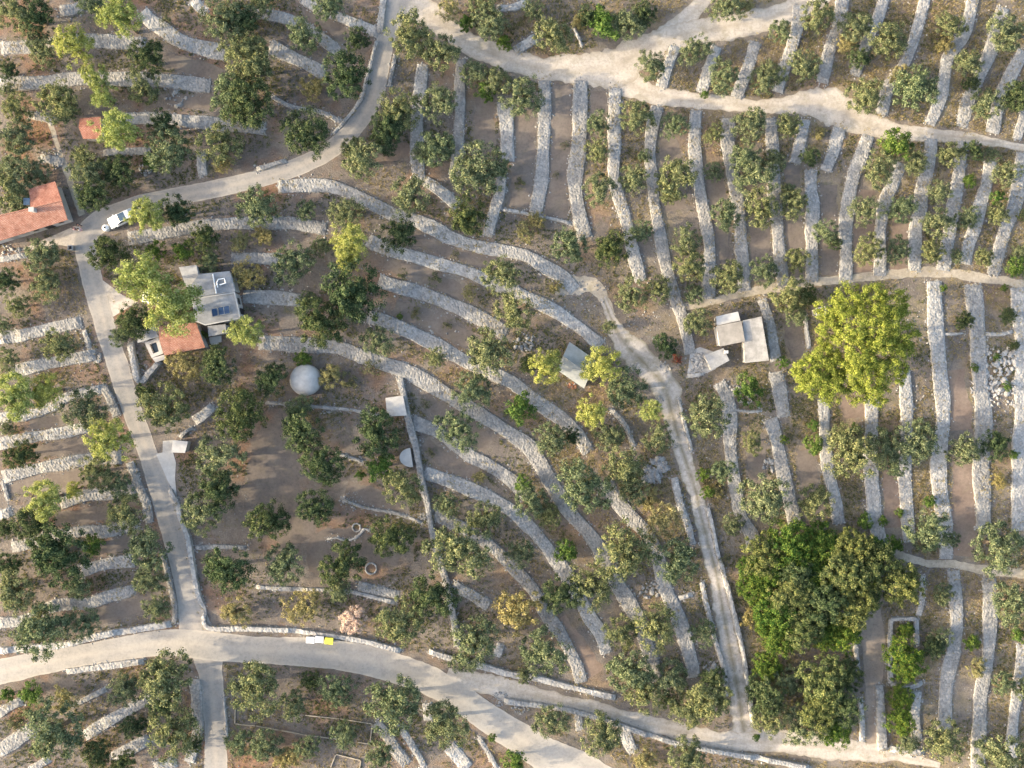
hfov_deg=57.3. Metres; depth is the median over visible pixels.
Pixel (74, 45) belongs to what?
almond tree
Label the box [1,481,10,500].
terrace wall
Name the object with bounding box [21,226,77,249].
yard
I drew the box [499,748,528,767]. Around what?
green bush
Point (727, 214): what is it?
olive tree
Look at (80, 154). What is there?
olive tree
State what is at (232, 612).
dry shrub
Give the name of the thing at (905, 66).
dry shrub
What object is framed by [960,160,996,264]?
terrace wall
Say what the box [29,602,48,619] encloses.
olive tree
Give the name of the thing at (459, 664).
olive tree
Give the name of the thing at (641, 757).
dry shrub
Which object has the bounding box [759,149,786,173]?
olive tree
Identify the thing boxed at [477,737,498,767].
terrace wall
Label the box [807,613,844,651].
evergreen tree
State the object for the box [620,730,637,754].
terrace wall
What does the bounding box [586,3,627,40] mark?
green bush
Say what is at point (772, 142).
terrace wall
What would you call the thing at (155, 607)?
olive tree
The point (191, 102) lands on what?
tilled soil
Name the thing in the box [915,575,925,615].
terrace wall
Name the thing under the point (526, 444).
terrace wall
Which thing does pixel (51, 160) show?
terrace wall
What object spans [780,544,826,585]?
evergreen tree
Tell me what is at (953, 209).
terrace wall
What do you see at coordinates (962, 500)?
tilled soil
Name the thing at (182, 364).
dry shrub
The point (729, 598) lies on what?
stone wall
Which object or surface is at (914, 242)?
terrace wall
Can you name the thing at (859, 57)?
carob tree
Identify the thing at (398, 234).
carob tree
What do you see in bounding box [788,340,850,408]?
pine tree
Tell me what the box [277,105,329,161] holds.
carob tree
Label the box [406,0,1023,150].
dirt track
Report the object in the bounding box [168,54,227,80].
tilled soil
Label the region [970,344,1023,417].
heap
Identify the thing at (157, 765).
terrace wall
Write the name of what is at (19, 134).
olive tree
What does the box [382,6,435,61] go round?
olive tree
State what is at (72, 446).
tilled soil
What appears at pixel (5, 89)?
olive tree
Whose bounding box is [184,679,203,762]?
stone wall
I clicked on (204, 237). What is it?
carob tree
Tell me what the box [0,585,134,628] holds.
terrace wall
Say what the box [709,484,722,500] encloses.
dry shrub
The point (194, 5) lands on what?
terrace wall
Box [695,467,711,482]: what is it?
green bush
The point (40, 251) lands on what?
olive tree
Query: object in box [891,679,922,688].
stone wall
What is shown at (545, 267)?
terrace wall
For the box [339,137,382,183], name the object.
olive tree
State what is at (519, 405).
green bush
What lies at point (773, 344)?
terrace wall
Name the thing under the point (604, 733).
olive tree
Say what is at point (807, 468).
tilled soil
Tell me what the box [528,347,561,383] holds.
almond tree
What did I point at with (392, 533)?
carob tree
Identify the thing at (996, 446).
carob tree
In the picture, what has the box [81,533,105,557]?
green bush
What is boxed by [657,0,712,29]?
dirt track spur
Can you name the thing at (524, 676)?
olive tree
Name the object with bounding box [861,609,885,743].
farm track
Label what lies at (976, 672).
dry shrub
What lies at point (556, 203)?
tilled soil
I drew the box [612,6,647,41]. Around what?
olive tree
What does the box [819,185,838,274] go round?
tilled soil
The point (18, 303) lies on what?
olive tree
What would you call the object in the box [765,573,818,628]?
carob tree
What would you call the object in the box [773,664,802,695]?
olive tree
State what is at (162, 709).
carob tree
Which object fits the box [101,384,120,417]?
stone wall
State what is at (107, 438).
almond tree
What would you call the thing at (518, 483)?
green bush
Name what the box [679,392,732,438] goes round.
olive tree
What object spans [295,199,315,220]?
olive tree
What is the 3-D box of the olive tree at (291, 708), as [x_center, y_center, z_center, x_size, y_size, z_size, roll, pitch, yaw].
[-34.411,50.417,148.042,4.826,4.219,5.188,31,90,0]
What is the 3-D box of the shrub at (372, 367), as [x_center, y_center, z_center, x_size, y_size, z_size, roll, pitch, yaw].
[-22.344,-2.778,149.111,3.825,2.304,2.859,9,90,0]
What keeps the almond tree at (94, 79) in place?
on the ground at (288, 320)
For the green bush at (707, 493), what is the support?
on the ground at (288, 320)
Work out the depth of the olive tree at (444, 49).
145.82 m
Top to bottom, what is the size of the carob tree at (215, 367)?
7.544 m
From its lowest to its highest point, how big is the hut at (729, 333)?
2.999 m
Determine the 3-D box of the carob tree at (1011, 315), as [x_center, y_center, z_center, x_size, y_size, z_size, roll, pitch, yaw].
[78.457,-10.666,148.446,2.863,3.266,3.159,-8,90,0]
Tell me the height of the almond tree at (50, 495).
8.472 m
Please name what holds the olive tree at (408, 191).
on the ground at (288, 320)
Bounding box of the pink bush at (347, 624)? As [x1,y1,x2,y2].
[338,604,370,634]
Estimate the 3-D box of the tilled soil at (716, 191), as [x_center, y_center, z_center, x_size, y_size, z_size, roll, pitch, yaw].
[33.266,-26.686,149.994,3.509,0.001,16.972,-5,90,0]
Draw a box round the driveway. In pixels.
[103,281,135,316]
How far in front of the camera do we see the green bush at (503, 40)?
148.41 m
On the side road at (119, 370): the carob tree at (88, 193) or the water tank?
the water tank
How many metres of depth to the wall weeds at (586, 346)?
149.50 m
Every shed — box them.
[78,117,105,140]
[137,327,158,342]
[172,440,190,452]
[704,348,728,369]
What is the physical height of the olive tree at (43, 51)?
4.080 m
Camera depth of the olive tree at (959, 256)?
148.43 m
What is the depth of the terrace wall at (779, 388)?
149.71 m
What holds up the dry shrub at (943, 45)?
on the ground at (288, 320)
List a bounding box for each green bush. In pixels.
[0,686,14,702]
[16,678,43,708]
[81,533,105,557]
[142,151,160,170]
[143,239,167,260]
[171,241,194,262]
[201,330,208,338]
[292,347,312,365]
[354,470,366,480]
[364,453,394,483]
[454,14,473,32]
[473,80,496,103]
[487,733,496,742]
[496,35,512,51]
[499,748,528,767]
[503,390,537,427]
[513,473,532,491]
[552,538,577,563]
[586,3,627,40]
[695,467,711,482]
[699,88,709,98]
[699,485,714,499]
[752,734,760,741]
[774,355,790,369]
[780,435,789,444]
[802,432,823,455]
[807,418,819,431]
[851,422,860,431]
[857,510,873,530]
[876,127,914,161]
[877,515,889,527]
[891,538,903,551]
[893,507,904,517]
[922,495,936,508]
[940,284,947,291]
[962,172,976,188]
[962,633,980,651]
[970,363,978,372]
[989,190,1008,205]
[993,353,1001,360]
[999,284,1008,291]
[1002,380,1012,391]
[1004,256,1023,277]
[1009,449,1020,459]
[1010,625,1023,644]
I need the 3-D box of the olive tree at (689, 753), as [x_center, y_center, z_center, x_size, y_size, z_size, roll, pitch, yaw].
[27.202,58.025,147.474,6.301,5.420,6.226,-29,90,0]
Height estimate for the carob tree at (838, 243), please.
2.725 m
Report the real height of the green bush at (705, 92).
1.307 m
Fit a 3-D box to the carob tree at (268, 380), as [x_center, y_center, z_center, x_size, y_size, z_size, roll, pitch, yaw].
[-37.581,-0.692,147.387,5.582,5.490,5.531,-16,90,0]
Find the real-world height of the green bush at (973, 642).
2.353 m
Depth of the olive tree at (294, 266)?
145.95 m
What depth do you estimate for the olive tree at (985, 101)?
146.44 m
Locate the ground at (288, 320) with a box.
[0,0,1023,767]
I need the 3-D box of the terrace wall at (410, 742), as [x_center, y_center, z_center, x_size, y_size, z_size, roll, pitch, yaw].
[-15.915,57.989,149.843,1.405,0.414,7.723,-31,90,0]
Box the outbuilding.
[158,322,207,354]
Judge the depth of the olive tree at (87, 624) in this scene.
147.05 m
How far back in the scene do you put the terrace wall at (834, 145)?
149.74 m
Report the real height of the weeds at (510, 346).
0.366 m
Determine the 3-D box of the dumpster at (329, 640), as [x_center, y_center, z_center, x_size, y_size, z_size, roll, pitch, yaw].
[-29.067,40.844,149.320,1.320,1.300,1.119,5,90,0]
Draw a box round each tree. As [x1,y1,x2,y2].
[0,0,34,32]
[0,58,19,82]
[0,82,17,97]
[0,90,35,124]
[0,115,36,156]
[0,147,37,193]
[0,171,33,205]
[0,191,27,213]
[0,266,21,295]
[0,314,14,335]
[0,346,21,374]
[0,370,43,421]
[0,419,17,436]
[0,518,18,540]
[0,552,23,575]
[0,566,35,617]
[1,439,40,469]
[3,293,33,319]
[8,506,56,549]
[8,601,72,662]
[16,0,55,34]
[19,25,49,52]
[19,695,86,762]
[21,237,60,273]
[21,478,70,522]
[25,520,92,589]
[26,156,52,185]
[26,267,61,305]
[28,35,56,68]
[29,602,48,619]
[30,77,79,125]
[30,372,65,409]
[39,326,80,362]
[50,100,81,124]
[51,22,95,69]
[57,385,109,430]
[61,573,91,600]
[64,150,109,195]
[65,481,83,499]
[65,606,102,644]
[69,143,94,168]
[73,178,112,213]
[74,0,106,22]
[77,60,109,88]
[78,452,112,494]
[80,738,111,767]
[81,416,137,461]
[83,234,130,271]
[87,106,147,151]
[89,80,118,108]
[93,0,145,39]
[103,152,135,187]
[103,469,135,501]
[105,493,147,536]
[105,671,145,707]
[108,327,130,347]
[110,749,136,767]
[112,249,170,308]
[114,301,149,340]
[118,711,149,739]
[123,195,166,235]
[123,524,174,572]
[125,61,160,105]
[126,37,165,77]
[131,564,169,593]
[134,380,190,435]
[134,382,157,400]
[137,647,193,711]
[139,593,171,624]
[141,272,204,339]
[144,122,195,173]
[144,689,181,717]
[145,703,205,765]
[146,107,177,139]
[158,192,195,226]
[180,492,222,537]
[182,735,202,752]
[187,220,220,254]
[193,468,240,518]
[194,116,246,167]
[194,432,247,481]
[196,250,217,272]
[197,0,250,46]
[198,343,237,385]
[200,545,257,595]
[209,71,251,121]
[211,386,268,444]
[217,28,269,66]
[222,1,258,37]
[222,76,273,129]
[222,314,264,348]
[222,725,255,757]
[224,39,276,87]
[224,659,280,722]
[234,182,281,229]
[240,498,291,542]
[245,0,276,22]
[250,728,285,762]
[254,361,288,397]
[264,540,305,586]
[270,237,317,287]
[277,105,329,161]
[277,688,310,722]
[280,406,325,454]
[283,394,313,417]
[285,15,322,55]
[291,733,321,761]
[293,295,348,349]
[294,489,334,527]
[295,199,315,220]
[296,290,317,308]
[296,441,347,486]
[299,670,320,691]
[309,234,331,258]
[311,0,345,21]
[316,673,358,709]
[317,538,366,586]
[318,255,388,324]
[321,49,372,100]
[323,577,352,602]
[324,196,365,230]
[328,718,360,750]
[329,221,370,260]
[334,246,362,273]
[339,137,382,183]
[340,135,364,161]
[343,25,371,52]
[351,402,401,459]
[358,323,395,357]
[362,673,423,737]
[364,737,393,767]
[367,121,402,156]
[368,514,416,557]
[369,105,407,140]
[373,593,425,648]
[376,87,427,132]
[377,212,417,254]
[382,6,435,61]
[382,467,423,508]
[390,173,431,214]
[408,570,462,617]
[410,142,434,165]
[414,130,456,167]
[418,80,458,126]
[420,519,496,580]
[421,32,461,73]
[422,697,469,750]
[424,346,446,367]
[432,407,483,454]
[432,490,461,520]
[447,651,478,673]
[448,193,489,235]
[449,139,508,197]
[449,613,501,670]
[450,371,491,410]
[459,57,487,89]
[464,0,495,21]
[466,325,514,376]
[466,499,506,536]
[470,2,511,42]
[479,253,522,296]
[482,65,511,95]
[483,151,511,181]
[493,288,535,334]
[497,73,547,120]
[502,538,534,569]
[512,485,548,521]
[516,667,533,684]
[518,354,534,372]
[518,623,572,677]
[521,0,544,21]
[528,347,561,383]
[530,702,574,740]
[531,421,570,458]
[532,13,573,53]
[535,501,561,530]
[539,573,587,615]
[550,225,589,263]
[550,456,613,513]
[564,426,581,444]
[567,560,617,613]
[575,392,607,432]
[576,1,599,27]
[579,345,622,386]
[580,709,622,759]
[581,170,617,208]
[583,137,610,163]
[587,108,609,136]
[593,423,624,451]
[593,515,655,583]
[594,229,633,268]
[600,444,648,492]
[600,612,637,652]
[601,319,617,334]
[604,648,653,693]
[605,365,648,410]
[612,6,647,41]
[614,275,648,313]
[617,163,650,197]
[618,100,656,135]
[618,477,649,509]
[619,668,666,716]
[627,219,654,243]
[630,599,679,656]
[633,0,657,26]
[633,48,665,82]
[636,398,664,421]
[637,148,651,162]
[640,420,674,455]
[643,272,672,305]
[650,657,688,695]
[651,537,700,585]
[652,332,678,359]
[653,154,698,201]
[654,182,683,205]
[658,688,683,710]
[659,109,691,140]
[667,692,704,729]
[667,733,706,767]
[670,222,702,256]
[671,247,706,281]
[677,31,715,66]
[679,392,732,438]
[682,307,714,336]
[683,283,705,304]
[686,672,733,724]
[687,617,717,648]
[697,666,727,694]
[702,121,724,146]
[702,161,724,182]
[704,0,745,22]
[708,55,740,97]
[708,196,742,233]
[708,258,743,294]
[710,460,738,485]
[721,512,746,536]
[728,140,762,173]
[729,106,766,141]
[732,150,779,201]
[733,371,764,409]
[734,472,792,525]
[735,573,772,606]
[736,556,761,582]
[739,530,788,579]
[742,427,762,456]
[743,185,785,231]
[744,672,787,717]
[747,64,779,95]
[748,253,779,289]
[750,704,788,739]
[751,590,797,633]
[751,650,782,681]
[754,615,782,646]
[757,555,788,588]
[759,58,788,85]
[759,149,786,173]
[761,620,798,659]
[765,517,813,568]
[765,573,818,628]
[768,18,792,44]
[768,274,807,313]
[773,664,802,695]
[775,111,803,139]
[775,558,816,591]
[779,182,796,199]
[779,702,829,746]
[780,185,809,223]
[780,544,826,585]
[784,247,812,273]
[784,607,826,653]
[785,306,808,326]
[787,48,823,82]
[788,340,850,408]
[794,650,854,707]
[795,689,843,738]
[796,282,816,306]
[797,483,835,520]
[798,145,821,167]
[798,519,839,564]
[799,0,836,35]
[802,580,851,625]
[806,570,836,609]
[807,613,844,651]
[812,218,839,243]
[812,279,922,410]
[813,715,852,752]
[818,547,872,598]
[822,424,886,479]
[825,234,842,250]
[825,421,852,447]
[825,616,863,655]
[828,684,868,728]
[830,579,879,632]
[830,656,865,688]
[831,526,874,563]
[835,11,873,42]
[843,76,886,115]
[844,563,875,594]
[845,44,873,69]
[845,195,886,228]
[848,542,899,593]
[853,231,886,267]
[855,577,887,612]
[861,148,900,191]
[866,425,905,466]
[867,21,909,60]
[868,534,900,562]
[879,558,927,607]
[880,706,916,737]
[881,635,931,685]
[882,456,909,480]
[884,194,919,224]
[884,683,914,712]
[885,234,911,265]
[890,62,939,111]
[893,417,941,466]
[895,622,914,638]
[897,732,920,755]
[899,146,929,176]
[901,506,951,553]
[918,206,956,239]
[920,239,946,264]
[922,635,945,660]
[922,717,967,764]
[925,178,953,204]
[925,626,955,654]
[932,581,955,606]
[934,10,969,39]
[934,141,965,167]
[942,531,961,548]
[944,431,985,467]
[949,248,965,264]
[951,49,985,77]
[953,205,981,228]
[955,310,976,329]
[960,74,981,93]
[960,139,983,160]
[970,87,1005,119]
[970,519,1023,578]
[971,733,1023,767]
[974,246,994,267]
[980,429,1011,461]
[982,146,1002,163]
[985,10,1023,52]
[986,201,1011,226]
[988,161,1023,188]
[989,580,1023,629]
[991,671,1015,696]
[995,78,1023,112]
[998,307,1017,326]
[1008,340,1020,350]
[1009,244,1023,262]
[1011,677,1023,701]
[1015,208,1023,220]
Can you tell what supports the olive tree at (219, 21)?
on the ground at (288, 320)
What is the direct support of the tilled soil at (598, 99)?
on the ground at (288, 320)
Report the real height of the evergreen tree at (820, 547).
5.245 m
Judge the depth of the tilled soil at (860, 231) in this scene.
149.99 m
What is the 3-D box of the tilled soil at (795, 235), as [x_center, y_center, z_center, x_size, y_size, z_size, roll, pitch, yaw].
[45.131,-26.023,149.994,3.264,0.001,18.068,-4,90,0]
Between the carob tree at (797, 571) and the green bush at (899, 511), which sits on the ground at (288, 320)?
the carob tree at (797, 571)
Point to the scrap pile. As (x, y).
(572, 385)
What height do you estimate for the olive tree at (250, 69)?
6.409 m
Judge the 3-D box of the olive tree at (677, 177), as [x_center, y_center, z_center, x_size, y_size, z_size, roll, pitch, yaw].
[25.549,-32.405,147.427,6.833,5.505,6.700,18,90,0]
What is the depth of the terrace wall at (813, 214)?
149.72 m
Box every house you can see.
[0,181,73,243]
[179,265,244,335]
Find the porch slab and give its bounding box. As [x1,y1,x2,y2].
[209,336,221,344]
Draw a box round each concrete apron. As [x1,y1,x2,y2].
[156,450,176,494]
[163,440,172,451]
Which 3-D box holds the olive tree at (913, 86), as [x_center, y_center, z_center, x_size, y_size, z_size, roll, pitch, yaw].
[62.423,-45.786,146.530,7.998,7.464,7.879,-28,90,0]
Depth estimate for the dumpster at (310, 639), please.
148.70 m
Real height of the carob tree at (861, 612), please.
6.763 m
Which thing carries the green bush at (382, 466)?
on the ground at (288, 320)
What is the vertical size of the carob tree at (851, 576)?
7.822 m
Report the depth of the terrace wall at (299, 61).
149.72 m
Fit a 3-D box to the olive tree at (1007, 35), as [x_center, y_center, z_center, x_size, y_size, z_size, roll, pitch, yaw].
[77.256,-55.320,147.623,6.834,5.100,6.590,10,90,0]
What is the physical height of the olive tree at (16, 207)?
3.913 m
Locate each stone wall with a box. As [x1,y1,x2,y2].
[0,620,171,653]
[66,658,143,673]
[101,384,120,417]
[126,461,153,523]
[127,342,162,383]
[160,551,177,623]
[168,488,400,652]
[179,426,193,438]
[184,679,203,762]
[192,403,215,425]
[195,544,246,549]
[223,698,228,738]
[256,159,286,171]
[256,585,394,604]
[266,401,385,418]
[328,528,368,540]
[331,40,378,134]
[340,453,363,462]
[342,499,421,523]
[357,581,399,597]
[377,0,386,32]
[387,56,396,86]
[396,377,460,646]
[428,649,615,699]
[482,175,505,237]
[496,0,527,11]
[502,208,570,224]
[504,697,808,767]
[513,34,537,54]
[573,27,582,45]
[671,477,695,544]
[678,400,692,450]
[678,592,692,600]
[687,372,703,377]
[700,581,728,696]
[705,507,752,721]
[728,408,761,412]
[853,643,860,669]
[858,699,864,741]
[875,685,886,750]
[887,616,919,682]
[889,745,923,754]
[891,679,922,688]
[945,332,962,335]
[985,330,1013,335]
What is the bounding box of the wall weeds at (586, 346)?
[0,0,1023,767]
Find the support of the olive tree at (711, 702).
on the ground at (288, 320)
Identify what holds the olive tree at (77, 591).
on the ground at (288, 320)
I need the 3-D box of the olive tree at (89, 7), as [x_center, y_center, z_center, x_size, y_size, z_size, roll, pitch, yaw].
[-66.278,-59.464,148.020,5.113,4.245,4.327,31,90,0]
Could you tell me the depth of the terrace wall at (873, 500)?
149.71 m
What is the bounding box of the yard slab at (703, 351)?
[687,347,715,373]
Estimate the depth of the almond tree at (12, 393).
142.42 m
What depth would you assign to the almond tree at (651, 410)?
145.23 m
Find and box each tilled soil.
[10,466,117,493]
[29,412,84,429]
[34,434,120,457]
[54,502,130,525]
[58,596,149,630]
[95,535,134,555]
[165,94,209,109]
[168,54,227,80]
[242,422,315,548]
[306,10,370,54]
[306,527,399,574]
[342,479,400,512]
[383,142,409,163]
[383,257,472,300]
[393,300,477,348]
[410,229,501,269]
[421,393,494,452]
[421,438,481,482]
[471,97,496,155]
[507,117,536,206]
[544,85,572,217]
[555,614,601,679]
[590,91,607,112]
[658,120,685,210]
[705,165,732,269]
[746,149,769,280]
[747,440,777,521]
[783,319,805,358]
[784,165,805,277]
[796,449,823,520]
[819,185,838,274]
[840,385,864,418]
[852,189,874,272]
[881,473,900,527]
[889,220,908,269]
[947,369,972,430]
[950,440,977,556]
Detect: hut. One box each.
[290,364,321,395]
[386,396,406,415]
[559,342,593,387]
[714,312,744,345]
[741,317,768,362]
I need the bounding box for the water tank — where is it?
[102,224,110,231]
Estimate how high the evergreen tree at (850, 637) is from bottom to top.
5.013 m
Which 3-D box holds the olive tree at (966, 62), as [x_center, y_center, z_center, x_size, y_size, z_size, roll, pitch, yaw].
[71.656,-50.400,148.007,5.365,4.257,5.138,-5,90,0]
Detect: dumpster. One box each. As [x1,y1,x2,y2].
[306,636,314,643]
[315,636,323,642]
[324,637,333,644]
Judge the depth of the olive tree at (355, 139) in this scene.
147.70 m
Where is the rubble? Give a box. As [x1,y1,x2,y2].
[1,89,929,757]
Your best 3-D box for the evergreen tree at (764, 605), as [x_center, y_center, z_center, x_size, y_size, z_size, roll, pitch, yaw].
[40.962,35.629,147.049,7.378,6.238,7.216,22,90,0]
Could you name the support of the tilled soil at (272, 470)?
on the ground at (288, 320)
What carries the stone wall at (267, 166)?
on the ground at (288, 320)
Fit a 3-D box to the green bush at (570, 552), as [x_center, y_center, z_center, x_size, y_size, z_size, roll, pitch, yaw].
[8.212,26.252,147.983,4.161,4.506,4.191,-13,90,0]
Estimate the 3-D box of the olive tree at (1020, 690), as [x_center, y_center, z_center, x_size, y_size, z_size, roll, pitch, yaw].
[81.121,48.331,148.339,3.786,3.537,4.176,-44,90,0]
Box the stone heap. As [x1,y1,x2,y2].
[690,352,708,372]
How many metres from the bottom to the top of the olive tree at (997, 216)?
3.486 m
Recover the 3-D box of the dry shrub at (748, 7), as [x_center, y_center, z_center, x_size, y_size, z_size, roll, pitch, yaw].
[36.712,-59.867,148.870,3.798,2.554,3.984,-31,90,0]
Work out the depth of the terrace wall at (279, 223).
149.72 m
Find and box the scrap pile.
[567,382,576,389]
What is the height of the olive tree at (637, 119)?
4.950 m
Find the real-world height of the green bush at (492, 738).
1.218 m
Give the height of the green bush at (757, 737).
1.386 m
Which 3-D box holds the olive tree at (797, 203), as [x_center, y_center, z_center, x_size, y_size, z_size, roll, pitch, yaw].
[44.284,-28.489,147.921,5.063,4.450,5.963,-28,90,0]
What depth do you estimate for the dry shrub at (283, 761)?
148.09 m
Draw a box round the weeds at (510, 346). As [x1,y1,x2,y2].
[0,0,1023,767]
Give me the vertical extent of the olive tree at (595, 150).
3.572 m
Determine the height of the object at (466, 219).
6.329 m
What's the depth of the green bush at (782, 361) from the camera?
148.61 m
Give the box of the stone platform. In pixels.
[400,448,413,466]
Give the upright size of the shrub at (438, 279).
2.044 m
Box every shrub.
[5,713,24,732]
[50,684,79,715]
[159,12,171,26]
[164,349,200,386]
[211,153,231,173]
[219,594,253,629]
[230,231,249,250]
[231,254,266,290]
[251,226,272,246]
[271,746,302,767]
[279,588,321,626]
[296,74,324,102]
[318,364,346,389]
[340,371,359,388]
[360,359,382,375]
[397,267,407,280]
[407,305,420,319]
[419,398,431,408]
[424,448,434,457]
[428,270,441,287]
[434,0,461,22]
[442,320,452,329]
[450,248,459,260]
[461,283,476,301]
[471,472,486,484]
[489,589,543,637]
[514,176,525,189]
[514,219,536,243]
[528,211,545,228]
[547,279,564,293]
[571,13,585,29]
[633,746,658,767]
[637,485,662,511]
[643,500,684,542]
[672,354,682,363]
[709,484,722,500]
[718,553,731,566]
[733,0,755,17]
[739,606,759,629]
[811,127,827,139]
[836,35,855,54]
[887,64,911,82]
[933,33,956,54]
[965,656,986,679]
[989,470,1006,490]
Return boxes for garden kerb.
[234,710,335,738]
[305,715,372,743]
[330,754,360,767]
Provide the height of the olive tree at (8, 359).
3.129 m
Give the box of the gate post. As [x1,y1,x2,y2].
[68,245,74,250]
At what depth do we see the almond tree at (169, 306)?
141.72 m
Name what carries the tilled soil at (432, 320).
on the ground at (288, 320)
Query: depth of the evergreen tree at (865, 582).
145.97 m
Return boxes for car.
[107,208,130,229]
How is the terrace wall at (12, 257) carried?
on the ground at (288, 320)
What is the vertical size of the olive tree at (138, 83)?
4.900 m
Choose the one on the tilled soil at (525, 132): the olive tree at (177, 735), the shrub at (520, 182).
the shrub at (520, 182)
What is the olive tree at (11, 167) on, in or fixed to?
on the ground at (288, 320)
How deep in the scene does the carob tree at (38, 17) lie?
145.72 m
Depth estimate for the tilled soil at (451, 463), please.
150.00 m
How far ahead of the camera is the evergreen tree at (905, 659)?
146.24 m
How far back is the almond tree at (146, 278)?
140.61 m
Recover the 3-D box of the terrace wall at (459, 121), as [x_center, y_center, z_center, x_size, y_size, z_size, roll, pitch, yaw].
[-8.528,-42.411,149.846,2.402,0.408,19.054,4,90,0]
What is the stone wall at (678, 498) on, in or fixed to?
on the ground at (288, 320)
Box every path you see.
[48,123,84,215]
[555,275,615,314]
[684,266,1023,309]
[887,544,1023,578]
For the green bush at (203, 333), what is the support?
on the ground at (288, 320)
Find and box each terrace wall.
[0,33,145,54]
[0,72,210,92]
[0,253,26,261]
[0,316,82,343]
[0,384,101,422]
[0,423,89,449]
[0,506,12,519]
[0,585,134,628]
[0,697,23,717]
[0,722,38,756]
[1,450,121,482]
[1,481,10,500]
[8,349,95,378]
[11,517,139,551]
[30,757,50,767]
[31,111,54,124]
[39,154,63,166]
[59,0,84,16]
[60,483,137,508]
[72,687,107,707]
[78,554,134,576]
[82,329,91,349]
[83,690,155,739]
[103,147,150,156]
[111,734,149,758]
[121,112,265,134]
[127,216,326,245]
[139,7,229,60]
[153,757,177,767]
[189,0,207,13]
[196,151,207,175]
[231,252,280,265]
[243,290,300,306]
[251,9,339,53]
[258,335,661,682]
[267,39,325,78]
[271,95,341,122]
[277,178,579,293]
[300,0,378,38]
[365,234,604,347]
[366,311,594,455]
[374,720,410,767]
[377,274,508,339]
[401,726,426,767]
[410,64,427,179]
[413,415,525,500]
[422,703,432,720]
[423,176,459,209]
[424,467,611,654]
[433,509,586,683]
[444,742,471,767]
[448,59,465,176]
[452,581,491,610]
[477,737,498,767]
[493,642,504,657]
[497,103,514,161]
[529,80,551,214]
[567,80,591,239]
[574,715,582,730]
[600,479,699,677]
[607,88,646,282]
[609,407,635,446]
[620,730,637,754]
[644,105,695,354]
[656,45,680,88]
[688,110,715,298]
[696,45,720,92]
[713,379,760,549]
[720,118,750,290]
[731,40,760,99]
[757,298,780,361]
[763,417,800,525]
[765,117,788,285]
[769,370,789,417]
[771,5,804,92]
[790,119,809,164]
[803,315,810,348]
[804,170,819,280]
[816,0,848,83]
[817,399,844,523]
[820,126,844,172]
[838,133,873,279]
[849,0,888,76]
[862,400,887,542]
[873,161,904,275]
[876,0,929,114]
[897,370,914,542]
[908,139,936,270]
[909,691,921,740]
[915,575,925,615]
[925,0,978,126]
[927,281,952,558]
[936,141,968,270]
[937,570,962,729]
[956,6,1008,127]
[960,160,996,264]
[964,283,992,528]
[970,578,997,767]
[985,48,1023,134]
[987,152,1023,275]
[1005,644,1023,767]
[1010,287,1023,530]
[1012,111,1023,140]
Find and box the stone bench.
[152,355,165,361]
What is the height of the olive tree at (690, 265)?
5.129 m
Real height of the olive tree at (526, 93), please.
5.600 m
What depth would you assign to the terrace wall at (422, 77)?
149.72 m
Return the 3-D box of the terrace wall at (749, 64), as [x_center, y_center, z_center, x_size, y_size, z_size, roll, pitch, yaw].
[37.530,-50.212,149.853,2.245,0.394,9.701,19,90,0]
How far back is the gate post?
149.00 m
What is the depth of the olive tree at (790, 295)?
146.08 m
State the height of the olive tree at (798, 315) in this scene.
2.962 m
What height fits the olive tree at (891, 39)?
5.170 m
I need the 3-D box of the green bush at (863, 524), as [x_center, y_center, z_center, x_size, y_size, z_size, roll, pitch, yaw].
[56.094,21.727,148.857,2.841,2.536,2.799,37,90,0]
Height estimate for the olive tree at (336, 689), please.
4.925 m
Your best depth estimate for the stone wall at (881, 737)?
149.46 m
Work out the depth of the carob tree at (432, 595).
144.73 m
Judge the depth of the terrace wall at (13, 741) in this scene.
149.69 m
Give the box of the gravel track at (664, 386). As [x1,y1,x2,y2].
[600,297,754,732]
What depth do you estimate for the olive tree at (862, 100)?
146.70 m
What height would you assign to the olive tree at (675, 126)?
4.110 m
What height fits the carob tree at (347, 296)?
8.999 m
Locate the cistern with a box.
[145,338,163,357]
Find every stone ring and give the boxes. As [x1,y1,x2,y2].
[352,523,360,531]
[365,562,376,574]
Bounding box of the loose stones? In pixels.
[0,0,1023,767]
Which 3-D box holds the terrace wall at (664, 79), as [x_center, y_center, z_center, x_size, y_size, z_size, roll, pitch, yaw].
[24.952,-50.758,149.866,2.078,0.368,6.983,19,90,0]
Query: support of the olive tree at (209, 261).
on the ground at (288, 320)
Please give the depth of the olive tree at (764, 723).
146.38 m
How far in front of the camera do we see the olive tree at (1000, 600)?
146.10 m
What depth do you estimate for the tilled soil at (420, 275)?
150.00 m
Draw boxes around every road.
[0,629,610,767]
[74,0,410,630]
[193,658,227,767]
[447,668,940,767]
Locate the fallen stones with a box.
[0,0,1023,767]
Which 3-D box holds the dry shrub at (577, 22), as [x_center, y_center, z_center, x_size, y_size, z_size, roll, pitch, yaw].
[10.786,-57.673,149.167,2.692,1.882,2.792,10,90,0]
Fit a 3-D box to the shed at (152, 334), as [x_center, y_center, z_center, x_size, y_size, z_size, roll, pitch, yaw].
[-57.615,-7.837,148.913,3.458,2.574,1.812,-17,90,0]
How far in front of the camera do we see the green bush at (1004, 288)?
149.29 m
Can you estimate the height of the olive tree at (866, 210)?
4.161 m
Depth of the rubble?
149.86 m
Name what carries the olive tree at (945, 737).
on the ground at (288, 320)

